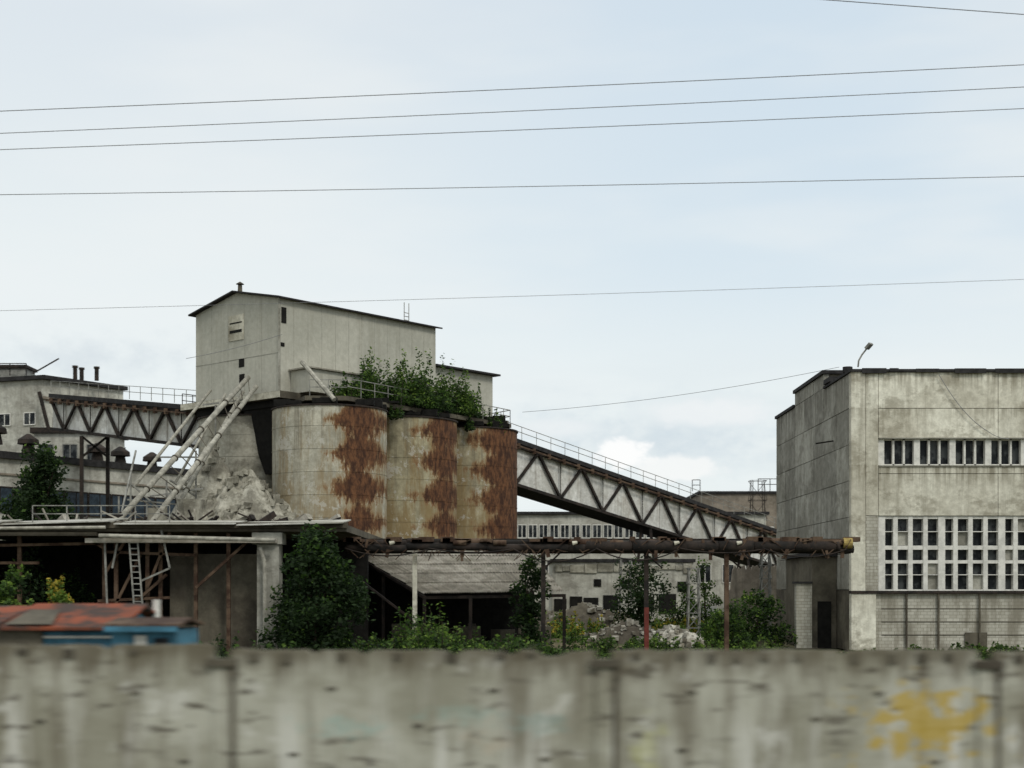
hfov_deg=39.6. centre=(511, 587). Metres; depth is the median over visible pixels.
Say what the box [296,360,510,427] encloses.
silo top platform
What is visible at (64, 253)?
sky
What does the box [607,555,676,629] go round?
dark tree
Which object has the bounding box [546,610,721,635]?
dry weeds
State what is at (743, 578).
wall
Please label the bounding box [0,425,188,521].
long workshop
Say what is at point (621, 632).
rubble pile
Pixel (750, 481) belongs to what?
lattice mast
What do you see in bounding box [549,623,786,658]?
yard weeds
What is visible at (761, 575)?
lattice mast
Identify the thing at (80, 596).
dark tree
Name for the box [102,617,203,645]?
blue kiosk
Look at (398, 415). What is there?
hanging shrubs
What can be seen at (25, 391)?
mixing plant
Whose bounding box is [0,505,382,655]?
shed
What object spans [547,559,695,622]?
ruined workshop
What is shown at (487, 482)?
rusty silo
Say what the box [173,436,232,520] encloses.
cement heap
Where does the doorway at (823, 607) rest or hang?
in the brick shed at (811, 600)
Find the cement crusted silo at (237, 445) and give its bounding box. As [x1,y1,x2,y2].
[197,414,271,492]
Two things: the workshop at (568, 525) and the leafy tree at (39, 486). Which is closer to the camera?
the leafy tree at (39, 486)
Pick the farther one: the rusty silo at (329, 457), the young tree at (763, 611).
the rusty silo at (329, 457)
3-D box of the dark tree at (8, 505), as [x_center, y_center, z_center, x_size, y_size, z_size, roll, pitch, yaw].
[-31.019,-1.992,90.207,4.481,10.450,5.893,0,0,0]
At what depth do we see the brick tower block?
150.00 m
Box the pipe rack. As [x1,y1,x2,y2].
[343,536,859,649]
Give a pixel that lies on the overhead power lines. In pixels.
(516, 130)
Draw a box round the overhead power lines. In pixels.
[0,0,1023,411]
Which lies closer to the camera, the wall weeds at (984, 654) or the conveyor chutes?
the wall weeds at (984, 654)
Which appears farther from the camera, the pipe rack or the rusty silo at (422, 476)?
the rusty silo at (422, 476)
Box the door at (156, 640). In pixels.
[154,638,167,643]
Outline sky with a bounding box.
[0,0,1023,511]
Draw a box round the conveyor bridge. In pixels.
[46,381,198,518]
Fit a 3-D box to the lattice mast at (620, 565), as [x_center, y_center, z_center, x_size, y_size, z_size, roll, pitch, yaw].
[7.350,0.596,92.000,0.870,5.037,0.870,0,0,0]
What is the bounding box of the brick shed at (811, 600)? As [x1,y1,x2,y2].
[782,554,836,647]
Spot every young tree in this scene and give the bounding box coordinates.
[0,564,33,605]
[652,582,700,626]
[682,555,722,632]
[697,597,752,649]
[733,588,797,646]
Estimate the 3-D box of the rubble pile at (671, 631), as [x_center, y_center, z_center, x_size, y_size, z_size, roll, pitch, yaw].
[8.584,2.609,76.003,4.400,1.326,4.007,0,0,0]
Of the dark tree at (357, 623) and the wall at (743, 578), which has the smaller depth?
the dark tree at (357, 623)
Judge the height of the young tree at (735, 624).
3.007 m
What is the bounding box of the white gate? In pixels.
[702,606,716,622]
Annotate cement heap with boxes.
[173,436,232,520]
[202,466,295,520]
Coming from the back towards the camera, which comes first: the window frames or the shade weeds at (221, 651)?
the window frames
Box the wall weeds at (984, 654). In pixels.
[840,640,1023,659]
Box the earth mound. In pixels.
[534,603,622,618]
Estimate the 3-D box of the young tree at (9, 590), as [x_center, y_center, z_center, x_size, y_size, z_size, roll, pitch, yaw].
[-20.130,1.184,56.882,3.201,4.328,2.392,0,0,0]
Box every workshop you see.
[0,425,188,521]
[512,512,769,617]
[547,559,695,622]
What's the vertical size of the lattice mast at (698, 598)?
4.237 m
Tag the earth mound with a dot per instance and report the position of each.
(549, 613)
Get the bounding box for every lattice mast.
[619,558,632,613]
[686,568,700,634]
[748,480,766,518]
[759,554,771,641]
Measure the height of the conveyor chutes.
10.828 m
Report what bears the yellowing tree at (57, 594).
on the ground
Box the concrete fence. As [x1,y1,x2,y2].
[0,640,1023,767]
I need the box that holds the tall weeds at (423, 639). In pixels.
[341,602,568,656]
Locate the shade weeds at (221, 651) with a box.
[199,631,352,657]
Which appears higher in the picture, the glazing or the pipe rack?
the glazing
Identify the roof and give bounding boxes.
[30,427,125,439]
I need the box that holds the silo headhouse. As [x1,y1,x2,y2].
[181,282,508,474]
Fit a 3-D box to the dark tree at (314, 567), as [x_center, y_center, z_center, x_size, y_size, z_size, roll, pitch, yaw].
[-8.427,0.412,60.130,4.437,6.554,4.741,0,0,-45]
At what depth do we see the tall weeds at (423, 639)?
57.72 m
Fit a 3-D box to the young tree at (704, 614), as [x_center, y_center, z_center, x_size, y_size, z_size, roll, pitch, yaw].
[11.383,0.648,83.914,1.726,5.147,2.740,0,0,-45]
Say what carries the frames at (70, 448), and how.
attached to the walls at (58, 440)
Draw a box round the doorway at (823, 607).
[817,601,830,647]
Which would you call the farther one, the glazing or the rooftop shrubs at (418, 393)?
the glazing
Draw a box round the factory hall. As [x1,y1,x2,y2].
[775,343,1023,650]
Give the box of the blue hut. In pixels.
[0,600,161,647]
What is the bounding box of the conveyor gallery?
[492,416,776,568]
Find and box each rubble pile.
[537,602,631,636]
[586,618,655,643]
[638,624,708,647]
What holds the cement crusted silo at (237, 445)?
on the ground
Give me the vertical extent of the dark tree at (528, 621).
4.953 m
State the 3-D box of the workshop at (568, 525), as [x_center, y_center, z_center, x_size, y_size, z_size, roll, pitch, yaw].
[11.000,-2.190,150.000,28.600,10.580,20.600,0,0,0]
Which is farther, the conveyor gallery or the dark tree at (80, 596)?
the conveyor gallery
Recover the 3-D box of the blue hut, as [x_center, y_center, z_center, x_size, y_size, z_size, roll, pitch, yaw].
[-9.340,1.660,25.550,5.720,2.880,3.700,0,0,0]
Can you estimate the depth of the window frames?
70.12 m
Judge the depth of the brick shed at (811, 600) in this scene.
73.10 m
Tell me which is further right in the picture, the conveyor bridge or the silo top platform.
the silo top platform
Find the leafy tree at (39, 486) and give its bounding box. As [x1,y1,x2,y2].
[8,441,80,521]
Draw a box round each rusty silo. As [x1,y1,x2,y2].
[271,397,387,538]
[387,409,457,555]
[457,421,517,555]
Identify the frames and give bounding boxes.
[41,444,101,459]
[878,439,1023,590]
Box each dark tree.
[0,483,34,519]
[0,546,54,605]
[58,567,95,602]
[256,520,373,652]
[294,571,375,649]
[508,554,551,644]
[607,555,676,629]
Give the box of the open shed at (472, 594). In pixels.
[355,550,565,649]
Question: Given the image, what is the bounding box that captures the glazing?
[41,445,91,458]
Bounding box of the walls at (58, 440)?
[34,433,124,461]
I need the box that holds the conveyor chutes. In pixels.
[114,375,257,521]
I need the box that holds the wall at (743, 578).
[729,565,779,632]
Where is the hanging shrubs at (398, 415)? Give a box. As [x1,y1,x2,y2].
[388,400,505,432]
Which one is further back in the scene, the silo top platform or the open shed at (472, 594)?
the silo top platform
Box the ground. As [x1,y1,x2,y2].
[316,619,1021,659]
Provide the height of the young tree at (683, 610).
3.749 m
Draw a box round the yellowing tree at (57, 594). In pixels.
[45,576,74,602]
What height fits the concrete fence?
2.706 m
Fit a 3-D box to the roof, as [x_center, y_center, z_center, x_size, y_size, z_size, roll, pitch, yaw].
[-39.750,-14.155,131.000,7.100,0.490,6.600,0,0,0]
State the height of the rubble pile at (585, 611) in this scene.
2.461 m
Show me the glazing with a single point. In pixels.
(66, 450)
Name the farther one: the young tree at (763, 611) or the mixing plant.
the mixing plant
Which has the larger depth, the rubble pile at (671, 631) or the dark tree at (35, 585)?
the rubble pile at (671, 631)
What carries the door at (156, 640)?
in the blue kiosk
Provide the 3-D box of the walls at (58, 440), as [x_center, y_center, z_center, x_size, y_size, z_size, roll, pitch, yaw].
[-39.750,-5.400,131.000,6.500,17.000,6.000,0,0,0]
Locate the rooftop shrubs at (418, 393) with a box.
[327,346,487,418]
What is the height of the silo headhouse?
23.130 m
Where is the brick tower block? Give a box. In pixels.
[686,479,780,589]
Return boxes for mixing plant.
[0,358,127,452]
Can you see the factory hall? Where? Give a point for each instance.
(913, 479)

